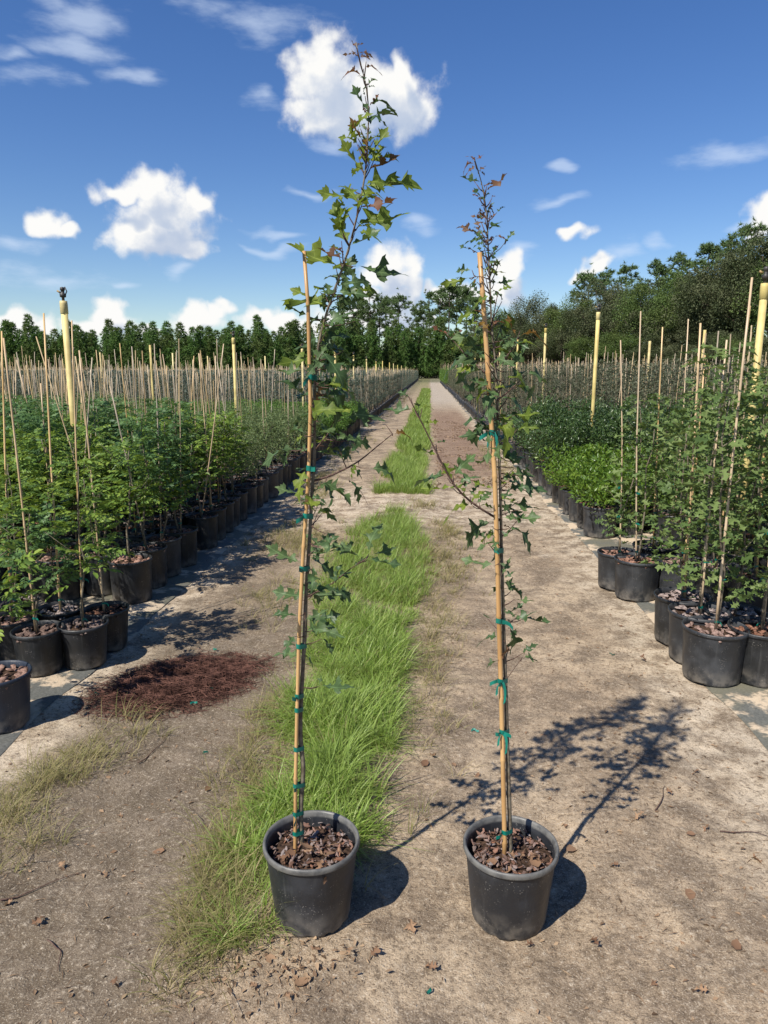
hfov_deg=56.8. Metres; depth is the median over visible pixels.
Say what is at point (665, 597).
oak sapling
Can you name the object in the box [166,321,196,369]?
young pine
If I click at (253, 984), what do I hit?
dry leaf
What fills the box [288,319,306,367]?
young pine
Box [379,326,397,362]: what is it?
young pine
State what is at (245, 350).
young pine
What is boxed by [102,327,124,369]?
young pine
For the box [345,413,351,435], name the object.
mound shrub
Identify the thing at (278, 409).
elm sapling
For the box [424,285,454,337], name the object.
tall pine
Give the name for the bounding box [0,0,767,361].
sky
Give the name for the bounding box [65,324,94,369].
young pine
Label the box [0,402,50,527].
ash sapling
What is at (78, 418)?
ash sapling
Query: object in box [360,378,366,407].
nursery sapling
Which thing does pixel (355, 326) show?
young pine
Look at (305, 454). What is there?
elm sapling
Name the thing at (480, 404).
nursery sapling
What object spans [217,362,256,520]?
ash sapling
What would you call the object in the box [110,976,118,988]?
dry leaf
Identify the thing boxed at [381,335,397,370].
young pine
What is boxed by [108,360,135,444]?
ash sapling
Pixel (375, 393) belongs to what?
nursery sapling
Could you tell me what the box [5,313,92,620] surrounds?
ash sapling
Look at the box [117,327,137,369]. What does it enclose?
young pine
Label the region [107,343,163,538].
ash sapling
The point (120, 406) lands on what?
ash sapling
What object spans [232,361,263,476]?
elm sapling
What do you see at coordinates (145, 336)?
young pine
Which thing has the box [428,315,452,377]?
young pine
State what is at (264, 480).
elm sapling
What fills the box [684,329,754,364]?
understorey tree
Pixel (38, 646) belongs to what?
ash sapling
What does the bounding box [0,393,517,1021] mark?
dry grass
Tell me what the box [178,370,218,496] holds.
ash sapling
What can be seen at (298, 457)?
elm sapling
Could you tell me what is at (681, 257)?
tall pine
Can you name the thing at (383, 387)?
nursery sapling
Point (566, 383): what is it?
nursery sapling
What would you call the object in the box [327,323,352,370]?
young pine
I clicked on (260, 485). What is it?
elm sapling
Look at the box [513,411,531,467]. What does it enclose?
holly shrub
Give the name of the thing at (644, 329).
broadleaf tree
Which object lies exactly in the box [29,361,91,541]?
ash sapling
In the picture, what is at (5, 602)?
ash sapling
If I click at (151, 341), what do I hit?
young pine
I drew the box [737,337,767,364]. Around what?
understorey tree
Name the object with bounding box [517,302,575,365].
broadleaf tree
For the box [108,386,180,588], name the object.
ash sapling
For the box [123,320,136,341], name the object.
young pine
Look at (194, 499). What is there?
ash sapling
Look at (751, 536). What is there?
oak sapling
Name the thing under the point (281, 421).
elm sapling
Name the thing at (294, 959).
ground litter
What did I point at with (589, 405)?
holly shrub
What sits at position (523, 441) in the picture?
holly shrub
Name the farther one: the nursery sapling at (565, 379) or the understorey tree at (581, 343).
the understorey tree at (581, 343)
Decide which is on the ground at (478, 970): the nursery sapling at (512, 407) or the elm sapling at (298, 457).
the nursery sapling at (512, 407)
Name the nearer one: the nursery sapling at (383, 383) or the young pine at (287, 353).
the nursery sapling at (383, 383)
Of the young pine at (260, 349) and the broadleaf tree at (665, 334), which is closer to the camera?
the broadleaf tree at (665, 334)
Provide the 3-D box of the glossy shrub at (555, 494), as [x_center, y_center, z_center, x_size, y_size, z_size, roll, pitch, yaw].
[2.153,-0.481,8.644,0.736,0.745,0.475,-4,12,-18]
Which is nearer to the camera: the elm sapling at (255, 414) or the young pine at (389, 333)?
the elm sapling at (255, 414)
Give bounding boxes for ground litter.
[0,421,767,1023]
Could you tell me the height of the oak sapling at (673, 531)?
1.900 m
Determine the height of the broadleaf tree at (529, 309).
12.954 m
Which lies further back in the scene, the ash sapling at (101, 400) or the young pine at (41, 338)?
the young pine at (41, 338)
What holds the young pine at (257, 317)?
on the ground at (478, 970)
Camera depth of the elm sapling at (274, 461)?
10.47 m
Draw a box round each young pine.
[0,320,22,369]
[0,321,23,369]
[14,313,43,369]
[28,325,51,367]
[32,330,58,369]
[46,328,59,368]
[54,338,65,369]
[55,320,85,366]
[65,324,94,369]
[76,330,88,361]
[83,333,105,369]
[84,329,104,363]
[99,326,110,366]
[99,339,117,369]
[100,317,114,349]
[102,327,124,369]
[103,331,125,369]
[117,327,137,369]
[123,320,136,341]
[129,324,143,364]
[129,341,148,369]
[136,321,147,347]
[138,329,165,369]
[140,331,155,366]
[147,321,159,344]
[154,330,168,361]
[159,320,182,369]
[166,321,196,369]
[181,326,210,369]
[191,330,211,369]
[194,325,205,359]
[203,326,218,369]
[206,330,221,368]
[212,334,230,369]
[213,328,245,369]
[218,321,244,364]
[231,324,251,369]
[234,326,254,369]
[245,330,253,357]
[246,314,269,368]
[248,320,274,369]
[257,333,273,369]
[266,331,282,369]
[273,326,286,346]
[275,320,305,369]
[276,335,283,368]
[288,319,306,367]
[300,321,310,352]
[303,326,314,368]
[303,333,320,369]
[316,322,330,346]
[323,329,332,360]
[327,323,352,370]
[342,315,360,369]
[347,319,371,368]
[352,335,368,369]
[356,319,385,369]
[356,323,366,346]
[364,324,382,358]
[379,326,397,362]
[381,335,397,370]
[382,329,397,368]
[390,318,403,361]
[393,322,416,367]
[396,331,415,369]
[397,325,425,371]
[398,337,419,370]
[413,326,428,377]
[416,329,439,378]
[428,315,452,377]
[432,316,449,375]
[443,333,457,368]
[447,327,468,365]
[457,330,469,364]
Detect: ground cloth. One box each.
[0,454,333,754]
[340,384,413,448]
[449,392,495,445]
[502,454,767,749]
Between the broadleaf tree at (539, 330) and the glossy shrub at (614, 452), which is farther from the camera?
the broadleaf tree at (539, 330)
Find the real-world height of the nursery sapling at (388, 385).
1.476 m
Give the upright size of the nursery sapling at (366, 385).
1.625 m
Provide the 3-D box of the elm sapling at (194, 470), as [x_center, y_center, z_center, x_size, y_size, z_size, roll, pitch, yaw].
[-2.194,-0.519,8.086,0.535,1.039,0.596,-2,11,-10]
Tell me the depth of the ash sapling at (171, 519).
6.32 m
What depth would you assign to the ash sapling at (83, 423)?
6.36 m
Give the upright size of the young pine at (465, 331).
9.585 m
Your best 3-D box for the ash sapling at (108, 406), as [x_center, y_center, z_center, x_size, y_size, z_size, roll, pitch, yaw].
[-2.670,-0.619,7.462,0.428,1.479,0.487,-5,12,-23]
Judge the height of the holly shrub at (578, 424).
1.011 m
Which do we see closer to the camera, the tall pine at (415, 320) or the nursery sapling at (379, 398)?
the nursery sapling at (379, 398)
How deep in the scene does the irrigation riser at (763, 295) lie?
4.89 m
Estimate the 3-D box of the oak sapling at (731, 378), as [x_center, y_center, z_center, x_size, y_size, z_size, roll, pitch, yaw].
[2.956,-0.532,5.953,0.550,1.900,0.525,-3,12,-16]
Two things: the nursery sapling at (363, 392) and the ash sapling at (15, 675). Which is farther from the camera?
the nursery sapling at (363, 392)
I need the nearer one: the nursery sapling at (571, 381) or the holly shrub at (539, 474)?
the holly shrub at (539, 474)
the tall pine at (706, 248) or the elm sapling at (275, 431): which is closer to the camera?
the elm sapling at (275, 431)
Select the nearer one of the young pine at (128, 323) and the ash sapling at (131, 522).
the ash sapling at (131, 522)
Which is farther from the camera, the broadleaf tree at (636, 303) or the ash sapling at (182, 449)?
the broadleaf tree at (636, 303)
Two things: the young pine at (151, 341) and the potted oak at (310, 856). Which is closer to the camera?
the potted oak at (310, 856)
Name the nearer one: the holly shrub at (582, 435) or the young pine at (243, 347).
the holly shrub at (582, 435)
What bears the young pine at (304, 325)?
on the ground at (478, 970)
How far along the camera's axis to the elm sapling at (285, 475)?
9.66 m
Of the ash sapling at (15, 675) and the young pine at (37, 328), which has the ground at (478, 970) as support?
the young pine at (37, 328)
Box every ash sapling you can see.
[0,331,62,660]
[0,338,89,677]
[0,395,19,491]
[0,398,39,504]
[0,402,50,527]
[0,416,26,521]
[0,422,18,539]
[0,428,51,540]
[0,429,60,593]
[0,440,41,539]
[0,451,27,586]
[0,464,59,620]
[0,474,8,595]
[0,480,59,733]
[1,370,39,486]
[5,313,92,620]
[9,428,88,601]
[13,403,74,530]
[14,360,60,508]
[14,383,74,543]
[17,400,59,520]
[23,359,51,498]
[27,320,135,670]
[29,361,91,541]
[32,391,79,503]
[36,336,131,595]
[37,417,76,522]
[43,370,83,514]
[46,350,131,651]
[47,357,109,587]
[55,418,105,531]
[57,370,86,493]
[63,389,82,419]
[64,356,126,546]
[67,382,103,516]
[70,370,123,524]
[76,398,116,511]
[81,445,148,553]
[90,397,126,502]
[94,436,139,533]
[95,350,123,496]
[96,434,167,604]
[97,398,135,517]
[100,439,148,524]
[104,382,131,497]
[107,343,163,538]
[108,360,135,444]
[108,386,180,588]
[113,411,150,510]
[121,350,143,429]
[125,381,156,501]
[128,346,163,518]
[131,417,186,525]
[132,344,199,577]
[133,351,185,533]
[139,397,182,504]
[140,339,198,567]
[140,362,174,491]
[149,437,173,513]
[152,383,190,499]
[154,354,205,511]
[156,399,204,524]
[167,357,208,494]
[168,344,223,549]
[176,360,211,505]
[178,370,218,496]
[181,353,238,540]
[191,356,228,492]
[198,350,251,526]
[198,381,244,532]
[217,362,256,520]
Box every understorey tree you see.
[451,334,496,364]
[469,333,511,363]
[496,331,559,365]
[525,329,589,364]
[562,328,624,364]
[598,328,655,363]
[625,327,682,365]
[650,327,720,365]
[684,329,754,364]
[714,331,767,364]
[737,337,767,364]
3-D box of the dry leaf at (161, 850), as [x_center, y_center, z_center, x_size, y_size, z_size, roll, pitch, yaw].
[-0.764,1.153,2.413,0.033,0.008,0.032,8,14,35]
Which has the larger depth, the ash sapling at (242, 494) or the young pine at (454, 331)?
the young pine at (454, 331)
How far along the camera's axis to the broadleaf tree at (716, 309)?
55.33 m
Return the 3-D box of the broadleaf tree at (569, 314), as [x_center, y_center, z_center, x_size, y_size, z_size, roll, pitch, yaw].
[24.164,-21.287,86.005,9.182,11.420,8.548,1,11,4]
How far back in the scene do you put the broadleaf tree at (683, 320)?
59.83 m
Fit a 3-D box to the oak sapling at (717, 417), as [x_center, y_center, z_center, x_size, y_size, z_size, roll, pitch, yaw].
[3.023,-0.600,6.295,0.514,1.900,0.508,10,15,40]
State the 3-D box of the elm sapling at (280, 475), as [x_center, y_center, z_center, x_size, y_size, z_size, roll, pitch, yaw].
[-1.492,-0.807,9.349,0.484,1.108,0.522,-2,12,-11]
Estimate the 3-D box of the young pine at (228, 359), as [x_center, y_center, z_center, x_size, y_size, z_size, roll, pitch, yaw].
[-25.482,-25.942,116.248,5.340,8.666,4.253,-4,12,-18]
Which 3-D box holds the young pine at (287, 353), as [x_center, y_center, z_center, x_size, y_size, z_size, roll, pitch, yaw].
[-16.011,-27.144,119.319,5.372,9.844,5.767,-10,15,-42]
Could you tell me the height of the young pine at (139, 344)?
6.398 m
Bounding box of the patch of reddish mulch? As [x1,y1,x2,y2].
[69,647,279,723]
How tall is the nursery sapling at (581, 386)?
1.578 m
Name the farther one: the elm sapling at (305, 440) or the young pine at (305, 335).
the young pine at (305, 335)
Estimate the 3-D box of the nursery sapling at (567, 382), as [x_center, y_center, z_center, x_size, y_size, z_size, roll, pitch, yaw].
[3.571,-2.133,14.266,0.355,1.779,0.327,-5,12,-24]
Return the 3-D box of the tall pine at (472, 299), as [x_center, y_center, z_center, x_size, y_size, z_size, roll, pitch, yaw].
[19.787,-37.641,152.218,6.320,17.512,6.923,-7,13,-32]
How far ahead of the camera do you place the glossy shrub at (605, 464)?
7.78 m
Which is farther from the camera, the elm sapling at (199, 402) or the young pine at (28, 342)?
the young pine at (28, 342)
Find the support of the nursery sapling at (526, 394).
on the ground cloth at (469, 415)
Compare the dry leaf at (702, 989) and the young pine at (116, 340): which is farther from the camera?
the young pine at (116, 340)
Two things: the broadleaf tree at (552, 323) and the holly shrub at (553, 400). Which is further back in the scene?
the broadleaf tree at (552, 323)
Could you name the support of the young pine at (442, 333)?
on the ground at (478, 970)
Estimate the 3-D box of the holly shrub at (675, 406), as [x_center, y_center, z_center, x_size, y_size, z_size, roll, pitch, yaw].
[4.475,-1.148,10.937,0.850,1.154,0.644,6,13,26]
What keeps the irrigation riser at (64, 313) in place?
on the ground cloth at (46, 692)
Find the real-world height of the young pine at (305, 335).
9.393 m
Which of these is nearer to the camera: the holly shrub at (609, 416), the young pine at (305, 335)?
the holly shrub at (609, 416)
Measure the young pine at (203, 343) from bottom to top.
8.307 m
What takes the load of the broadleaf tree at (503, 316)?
on the ground at (478, 970)
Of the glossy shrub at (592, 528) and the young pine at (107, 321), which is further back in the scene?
the young pine at (107, 321)
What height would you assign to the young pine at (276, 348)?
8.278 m
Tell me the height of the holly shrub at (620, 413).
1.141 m
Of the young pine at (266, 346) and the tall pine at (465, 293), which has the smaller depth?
the young pine at (266, 346)
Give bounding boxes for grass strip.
[161,388,449,971]
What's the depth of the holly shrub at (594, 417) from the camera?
10.52 m
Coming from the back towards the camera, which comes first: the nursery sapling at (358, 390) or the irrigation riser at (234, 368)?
the nursery sapling at (358, 390)
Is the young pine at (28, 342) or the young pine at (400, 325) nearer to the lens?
the young pine at (28, 342)
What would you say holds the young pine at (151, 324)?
on the ground at (478, 970)
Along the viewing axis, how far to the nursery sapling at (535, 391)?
13.49 m
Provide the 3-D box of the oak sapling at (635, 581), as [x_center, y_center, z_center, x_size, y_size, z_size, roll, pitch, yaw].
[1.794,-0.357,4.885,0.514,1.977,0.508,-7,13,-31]
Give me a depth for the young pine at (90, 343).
118.06 m
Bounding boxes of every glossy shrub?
[532,442,585,503]
[544,452,585,508]
[547,454,611,521]
[554,453,606,514]
[565,442,614,461]
[568,462,632,538]
[569,461,626,528]
[575,446,609,469]
[587,454,633,500]
[589,455,608,465]
[599,448,631,457]
[601,461,650,502]
[610,464,654,534]
[612,446,649,460]
[613,454,669,502]
[614,452,655,496]
[622,468,677,529]
[623,443,662,479]
[638,471,696,514]
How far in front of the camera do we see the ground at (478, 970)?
2.62 m
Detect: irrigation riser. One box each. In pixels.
[57,287,83,519]
[149,345,153,399]
[172,353,175,396]
[231,331,237,410]
[300,344,304,408]
[542,323,547,398]
[591,304,601,426]
[646,341,650,396]
[699,330,705,399]
[734,266,767,555]
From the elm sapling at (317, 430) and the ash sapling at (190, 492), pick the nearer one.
the ash sapling at (190, 492)
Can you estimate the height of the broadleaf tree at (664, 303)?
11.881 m
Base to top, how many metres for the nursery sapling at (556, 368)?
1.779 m
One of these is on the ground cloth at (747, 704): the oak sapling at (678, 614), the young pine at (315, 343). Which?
the oak sapling at (678, 614)
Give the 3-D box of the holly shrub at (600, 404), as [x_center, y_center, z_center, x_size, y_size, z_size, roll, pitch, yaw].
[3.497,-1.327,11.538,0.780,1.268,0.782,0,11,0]
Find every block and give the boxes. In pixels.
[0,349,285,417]
[0,352,163,481]
[0,361,418,404]
[439,362,641,389]
[447,346,767,411]
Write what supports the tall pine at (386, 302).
on the ground at (478, 970)
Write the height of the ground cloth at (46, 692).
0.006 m
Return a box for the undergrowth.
[35,332,766,377]
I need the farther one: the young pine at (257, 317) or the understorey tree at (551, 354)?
the young pine at (257, 317)
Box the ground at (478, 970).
[0,376,767,1023]
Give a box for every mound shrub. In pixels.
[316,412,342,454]
[319,416,342,447]
[321,414,338,446]
[324,412,348,447]
[331,414,347,445]
[333,412,347,443]
[339,404,354,440]
[339,413,349,440]
[340,405,352,434]
[345,401,358,432]
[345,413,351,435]
[346,405,356,435]
[348,399,369,430]
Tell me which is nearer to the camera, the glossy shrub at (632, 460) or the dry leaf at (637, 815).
the dry leaf at (637, 815)
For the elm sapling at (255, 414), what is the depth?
11.29 m
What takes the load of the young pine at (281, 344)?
on the ground at (478, 970)
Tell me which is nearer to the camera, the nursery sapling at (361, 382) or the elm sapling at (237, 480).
the elm sapling at (237, 480)
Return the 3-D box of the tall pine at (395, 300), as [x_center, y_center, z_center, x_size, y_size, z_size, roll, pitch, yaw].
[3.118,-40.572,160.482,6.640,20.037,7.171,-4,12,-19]
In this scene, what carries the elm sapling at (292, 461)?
on the ground cloth at (46, 692)
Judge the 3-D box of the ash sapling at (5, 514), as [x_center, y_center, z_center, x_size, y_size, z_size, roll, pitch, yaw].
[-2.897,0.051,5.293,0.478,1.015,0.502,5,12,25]
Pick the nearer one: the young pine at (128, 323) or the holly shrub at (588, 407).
the holly shrub at (588, 407)
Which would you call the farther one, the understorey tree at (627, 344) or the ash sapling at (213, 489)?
the understorey tree at (627, 344)
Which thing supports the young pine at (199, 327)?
on the ground at (478, 970)
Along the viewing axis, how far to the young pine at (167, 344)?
117.83 m
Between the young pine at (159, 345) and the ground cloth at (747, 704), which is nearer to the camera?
the ground cloth at (747, 704)
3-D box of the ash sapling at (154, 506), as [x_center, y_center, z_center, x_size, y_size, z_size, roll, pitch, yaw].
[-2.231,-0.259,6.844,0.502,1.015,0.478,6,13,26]
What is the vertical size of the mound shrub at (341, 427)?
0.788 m
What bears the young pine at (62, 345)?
on the ground at (478, 970)
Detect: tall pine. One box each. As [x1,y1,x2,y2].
[314,315,338,338]
[328,301,354,324]
[347,296,364,319]
[351,304,371,336]
[355,290,389,322]
[367,293,394,345]
[375,297,399,328]
[383,288,412,324]
[402,306,428,333]
[412,289,444,327]
[413,310,433,336]
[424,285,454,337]
[430,282,468,333]
[438,277,472,326]
[450,284,479,331]
[462,296,493,332]
[569,263,607,305]
[587,266,615,297]
[602,261,651,300]
[631,257,674,298]
[661,251,697,290]
[677,242,725,275]
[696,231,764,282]
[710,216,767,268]
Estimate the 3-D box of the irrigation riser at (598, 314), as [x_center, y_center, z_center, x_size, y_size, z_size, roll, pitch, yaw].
[3.037,-1.700,10.296,0.069,2.536,0.067,-9,14,-38]
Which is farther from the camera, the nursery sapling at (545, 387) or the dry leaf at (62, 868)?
the nursery sapling at (545, 387)
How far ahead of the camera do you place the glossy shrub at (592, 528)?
6.84 m
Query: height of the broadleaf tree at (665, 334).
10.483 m
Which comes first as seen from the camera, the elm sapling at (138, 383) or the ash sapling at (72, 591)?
the ash sapling at (72, 591)
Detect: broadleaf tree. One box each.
[462,316,498,347]
[477,305,529,340]
[490,306,535,355]
[501,290,564,362]
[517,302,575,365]
[535,290,597,358]
[547,288,613,365]
[564,274,632,358]
[581,295,641,364]
[609,274,667,358]
[622,275,685,348]
[630,280,709,348]
[642,257,722,354]
[661,264,754,360]
[671,228,767,348]
[701,229,767,362]
[717,231,767,336]
[725,259,767,335]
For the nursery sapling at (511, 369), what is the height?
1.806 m
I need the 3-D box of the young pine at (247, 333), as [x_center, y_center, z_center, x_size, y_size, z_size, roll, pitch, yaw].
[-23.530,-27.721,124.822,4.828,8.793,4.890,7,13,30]
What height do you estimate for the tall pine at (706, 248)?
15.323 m
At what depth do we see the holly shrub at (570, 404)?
11.99 m
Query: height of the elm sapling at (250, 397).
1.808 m
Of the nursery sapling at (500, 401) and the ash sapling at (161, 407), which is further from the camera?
the nursery sapling at (500, 401)
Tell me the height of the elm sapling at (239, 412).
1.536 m
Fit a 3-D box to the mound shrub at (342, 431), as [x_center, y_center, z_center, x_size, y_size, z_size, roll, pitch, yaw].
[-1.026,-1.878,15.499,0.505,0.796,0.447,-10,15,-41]
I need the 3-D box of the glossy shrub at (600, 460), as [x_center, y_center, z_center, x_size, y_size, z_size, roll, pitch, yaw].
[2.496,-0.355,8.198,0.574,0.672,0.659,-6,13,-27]
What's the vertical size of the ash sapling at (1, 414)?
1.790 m
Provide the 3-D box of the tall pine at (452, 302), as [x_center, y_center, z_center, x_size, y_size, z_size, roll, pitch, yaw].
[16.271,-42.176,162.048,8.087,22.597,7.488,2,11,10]
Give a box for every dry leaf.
[32,916,44,925]
[57,861,64,870]
[98,870,107,877]
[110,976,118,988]
[153,847,163,853]
[249,981,257,992]
[265,953,275,962]
[294,977,307,985]
[310,942,320,949]
[370,946,380,954]
[403,918,416,932]
[421,759,428,765]
[425,960,436,968]
[566,844,575,850]
[589,934,599,943]
[635,811,644,819]
[685,889,695,899]
[694,984,707,991]
[731,939,740,949]
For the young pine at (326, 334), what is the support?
on the ground at (478, 970)
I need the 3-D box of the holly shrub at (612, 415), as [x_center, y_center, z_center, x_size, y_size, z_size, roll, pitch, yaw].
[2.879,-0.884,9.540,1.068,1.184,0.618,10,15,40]
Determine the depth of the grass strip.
3.34 m
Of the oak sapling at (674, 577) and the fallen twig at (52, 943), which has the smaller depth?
the fallen twig at (52, 943)
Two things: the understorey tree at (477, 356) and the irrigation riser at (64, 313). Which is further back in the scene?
the understorey tree at (477, 356)
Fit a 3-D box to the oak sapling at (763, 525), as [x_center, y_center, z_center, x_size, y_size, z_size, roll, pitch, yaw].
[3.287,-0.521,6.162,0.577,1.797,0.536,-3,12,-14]
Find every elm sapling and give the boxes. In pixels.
[58,358,61,398]
[62,359,89,419]
[132,362,135,413]
[137,360,140,412]
[171,422,212,488]
[188,372,204,411]
[191,362,212,487]
[197,367,216,420]
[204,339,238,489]
[217,400,235,422]
[217,419,244,484]
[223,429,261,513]
[224,421,253,482]
[228,352,257,470]
[230,401,250,424]
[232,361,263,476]
[237,383,254,443]
[238,428,266,507]
[239,426,262,471]
[242,368,283,497]
[242,414,270,468]
[242,424,275,501]
[244,364,259,424]
[244,400,270,454]
[245,412,272,462]
[247,409,266,456]
[255,411,287,492]
[258,414,298,487]
[259,364,282,462]
[263,350,280,447]
[263,406,289,457]
[266,421,295,484]
[267,399,285,447]
[267,406,294,454]
[268,411,286,455]
[272,385,307,481]
[273,400,298,447]
[274,367,304,476]
[279,383,296,452]
[281,400,304,444]
[285,381,306,473]
[288,412,307,469]
[289,372,306,445]
[292,409,321,464]
[294,407,319,465]
[298,407,325,460]
[304,401,319,444]
[307,392,329,457]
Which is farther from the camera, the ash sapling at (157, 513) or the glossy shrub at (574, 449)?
the glossy shrub at (574, 449)
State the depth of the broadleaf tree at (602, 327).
77.79 m
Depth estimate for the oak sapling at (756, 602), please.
4.53 m
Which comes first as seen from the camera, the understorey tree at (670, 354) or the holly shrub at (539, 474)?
the holly shrub at (539, 474)
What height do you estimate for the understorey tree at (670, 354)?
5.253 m
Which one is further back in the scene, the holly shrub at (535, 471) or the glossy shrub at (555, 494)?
the holly shrub at (535, 471)
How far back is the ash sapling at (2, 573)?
5.09 m
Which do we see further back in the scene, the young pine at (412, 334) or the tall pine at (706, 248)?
the young pine at (412, 334)
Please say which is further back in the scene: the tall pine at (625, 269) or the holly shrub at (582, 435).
the tall pine at (625, 269)
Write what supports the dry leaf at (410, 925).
on the ground at (478, 970)
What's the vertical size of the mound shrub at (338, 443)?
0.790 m
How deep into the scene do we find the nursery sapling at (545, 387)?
14.10 m
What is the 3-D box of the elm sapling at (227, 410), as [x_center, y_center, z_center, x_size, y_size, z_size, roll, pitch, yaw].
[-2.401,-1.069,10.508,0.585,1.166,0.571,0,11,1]
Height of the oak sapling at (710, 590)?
1.999 m
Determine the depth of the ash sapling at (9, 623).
3.87 m
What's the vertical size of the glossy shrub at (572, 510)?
0.732 m
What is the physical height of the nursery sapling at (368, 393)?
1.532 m
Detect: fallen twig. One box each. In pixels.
[0,870,84,900]
[47,939,60,970]
[137,732,169,762]
[720,830,766,835]
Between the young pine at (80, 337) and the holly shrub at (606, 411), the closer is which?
the holly shrub at (606, 411)
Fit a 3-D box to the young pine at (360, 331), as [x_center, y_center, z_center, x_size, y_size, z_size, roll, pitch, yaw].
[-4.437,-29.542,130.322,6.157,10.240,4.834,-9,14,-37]
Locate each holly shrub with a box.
[494,394,561,472]
[510,401,565,481]
[513,404,542,464]
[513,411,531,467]
[515,397,567,477]
[515,421,539,454]
[521,388,554,415]
[522,413,571,489]
[523,406,579,495]
[525,419,574,485]
[531,387,564,412]
[540,398,570,425]
[549,411,609,459]
[551,408,591,461]
[554,408,595,462]
[558,395,601,419]
[559,415,599,458]
[566,396,607,453]
[568,402,635,451]
[574,394,605,412]
[577,396,629,412]
[582,408,602,455]
[590,412,653,455]
[595,391,612,417]
[595,402,620,436]
[595,406,627,424]
[598,403,639,442]
[602,398,631,411]
[618,398,680,451]
[635,397,697,447]
[654,399,691,421]
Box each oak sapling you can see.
[590,340,665,590]
[602,311,682,601]
[617,327,696,555]
[639,323,731,645]
[644,319,704,540]
[644,348,725,587]
[654,340,759,663]
[663,277,767,687]
[664,333,717,553]
[673,306,757,600]
[673,331,726,556]
[676,389,732,517]
[686,342,759,557]
[687,402,767,625]
[694,334,749,522]
[696,335,765,536]
[702,325,767,567]
[715,367,767,687]
[716,366,767,611]
[729,407,767,541]
[734,390,767,518]
[734,401,767,569]
[735,402,767,527]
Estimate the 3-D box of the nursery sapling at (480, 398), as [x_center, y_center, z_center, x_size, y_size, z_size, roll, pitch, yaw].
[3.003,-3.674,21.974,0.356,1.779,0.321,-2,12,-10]
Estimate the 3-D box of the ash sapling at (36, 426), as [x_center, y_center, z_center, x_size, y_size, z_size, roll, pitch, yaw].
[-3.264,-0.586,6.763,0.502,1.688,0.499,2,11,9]
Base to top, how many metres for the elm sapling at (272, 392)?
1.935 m
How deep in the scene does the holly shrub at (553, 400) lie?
12.17 m
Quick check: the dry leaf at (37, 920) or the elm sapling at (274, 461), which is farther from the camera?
the elm sapling at (274, 461)
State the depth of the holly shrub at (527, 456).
11.00 m
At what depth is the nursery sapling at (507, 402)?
14.57 m
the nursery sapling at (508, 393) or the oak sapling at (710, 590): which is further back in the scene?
the nursery sapling at (508, 393)
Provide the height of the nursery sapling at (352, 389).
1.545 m
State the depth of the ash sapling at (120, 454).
6.88 m
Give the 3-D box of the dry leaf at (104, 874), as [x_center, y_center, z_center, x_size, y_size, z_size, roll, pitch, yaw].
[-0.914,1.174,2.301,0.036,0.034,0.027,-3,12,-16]
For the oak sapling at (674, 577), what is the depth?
4.87 m
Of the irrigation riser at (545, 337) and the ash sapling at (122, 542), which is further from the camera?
the irrigation riser at (545, 337)
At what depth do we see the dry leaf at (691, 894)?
2.21 m
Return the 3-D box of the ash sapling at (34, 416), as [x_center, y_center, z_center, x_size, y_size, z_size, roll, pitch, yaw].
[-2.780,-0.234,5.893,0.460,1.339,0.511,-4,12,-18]
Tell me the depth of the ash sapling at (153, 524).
6.02 m
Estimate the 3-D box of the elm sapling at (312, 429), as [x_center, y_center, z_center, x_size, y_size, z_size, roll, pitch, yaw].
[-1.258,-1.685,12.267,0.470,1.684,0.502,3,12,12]
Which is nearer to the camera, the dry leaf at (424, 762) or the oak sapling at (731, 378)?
the dry leaf at (424, 762)
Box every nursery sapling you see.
[348,380,358,403]
[353,372,364,426]
[355,374,363,402]
[359,376,368,424]
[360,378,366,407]
[363,377,369,423]
[363,382,373,419]
[365,376,375,422]
[365,379,372,420]
[369,371,378,415]
[369,383,374,414]
[370,380,376,414]
[371,375,377,414]
[373,378,379,413]
[376,375,382,412]
[379,373,387,408]
[381,368,386,403]
[385,373,391,400]
[475,371,482,420]
[475,374,484,421]
[476,365,485,421]
[479,369,486,422]
[493,362,504,429]
[494,372,505,441]
[500,358,511,434]
[500,365,512,435]
[500,366,515,442]
[502,371,520,443]
[503,366,514,426]
[508,366,518,441]
[508,372,520,455]
[516,373,529,439]
[520,362,535,442]
[525,353,533,405]
[529,377,542,443]
[534,361,547,400]
[539,372,551,397]
[542,374,550,401]
[548,374,559,405]
[549,362,560,396]
[552,372,563,404]
[555,357,563,402]
[555,361,566,401]
[559,362,570,412]
[560,369,570,411]
[563,364,577,409]
[568,356,575,409]
[571,373,580,408]
[573,371,586,412]
[581,360,592,405]
[584,354,592,402]
[589,377,600,400]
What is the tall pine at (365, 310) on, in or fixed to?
on the ground at (478, 970)
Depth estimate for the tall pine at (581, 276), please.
103.31 m
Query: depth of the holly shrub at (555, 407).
11.42 m
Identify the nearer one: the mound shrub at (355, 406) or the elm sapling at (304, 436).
the elm sapling at (304, 436)
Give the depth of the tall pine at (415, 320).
171.18 m
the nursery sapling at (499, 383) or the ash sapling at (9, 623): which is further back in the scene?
the nursery sapling at (499, 383)
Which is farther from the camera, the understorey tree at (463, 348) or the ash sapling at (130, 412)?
the understorey tree at (463, 348)
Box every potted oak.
[262,41,422,937]
[383,155,558,940]
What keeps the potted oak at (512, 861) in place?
on the ground at (478, 970)
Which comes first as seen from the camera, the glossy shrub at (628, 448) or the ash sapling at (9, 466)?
the ash sapling at (9, 466)
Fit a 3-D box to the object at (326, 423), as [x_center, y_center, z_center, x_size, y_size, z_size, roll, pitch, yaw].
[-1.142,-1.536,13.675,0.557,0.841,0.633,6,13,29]
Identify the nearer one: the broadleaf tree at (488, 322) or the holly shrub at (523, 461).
the holly shrub at (523, 461)
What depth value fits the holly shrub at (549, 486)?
9.08 m

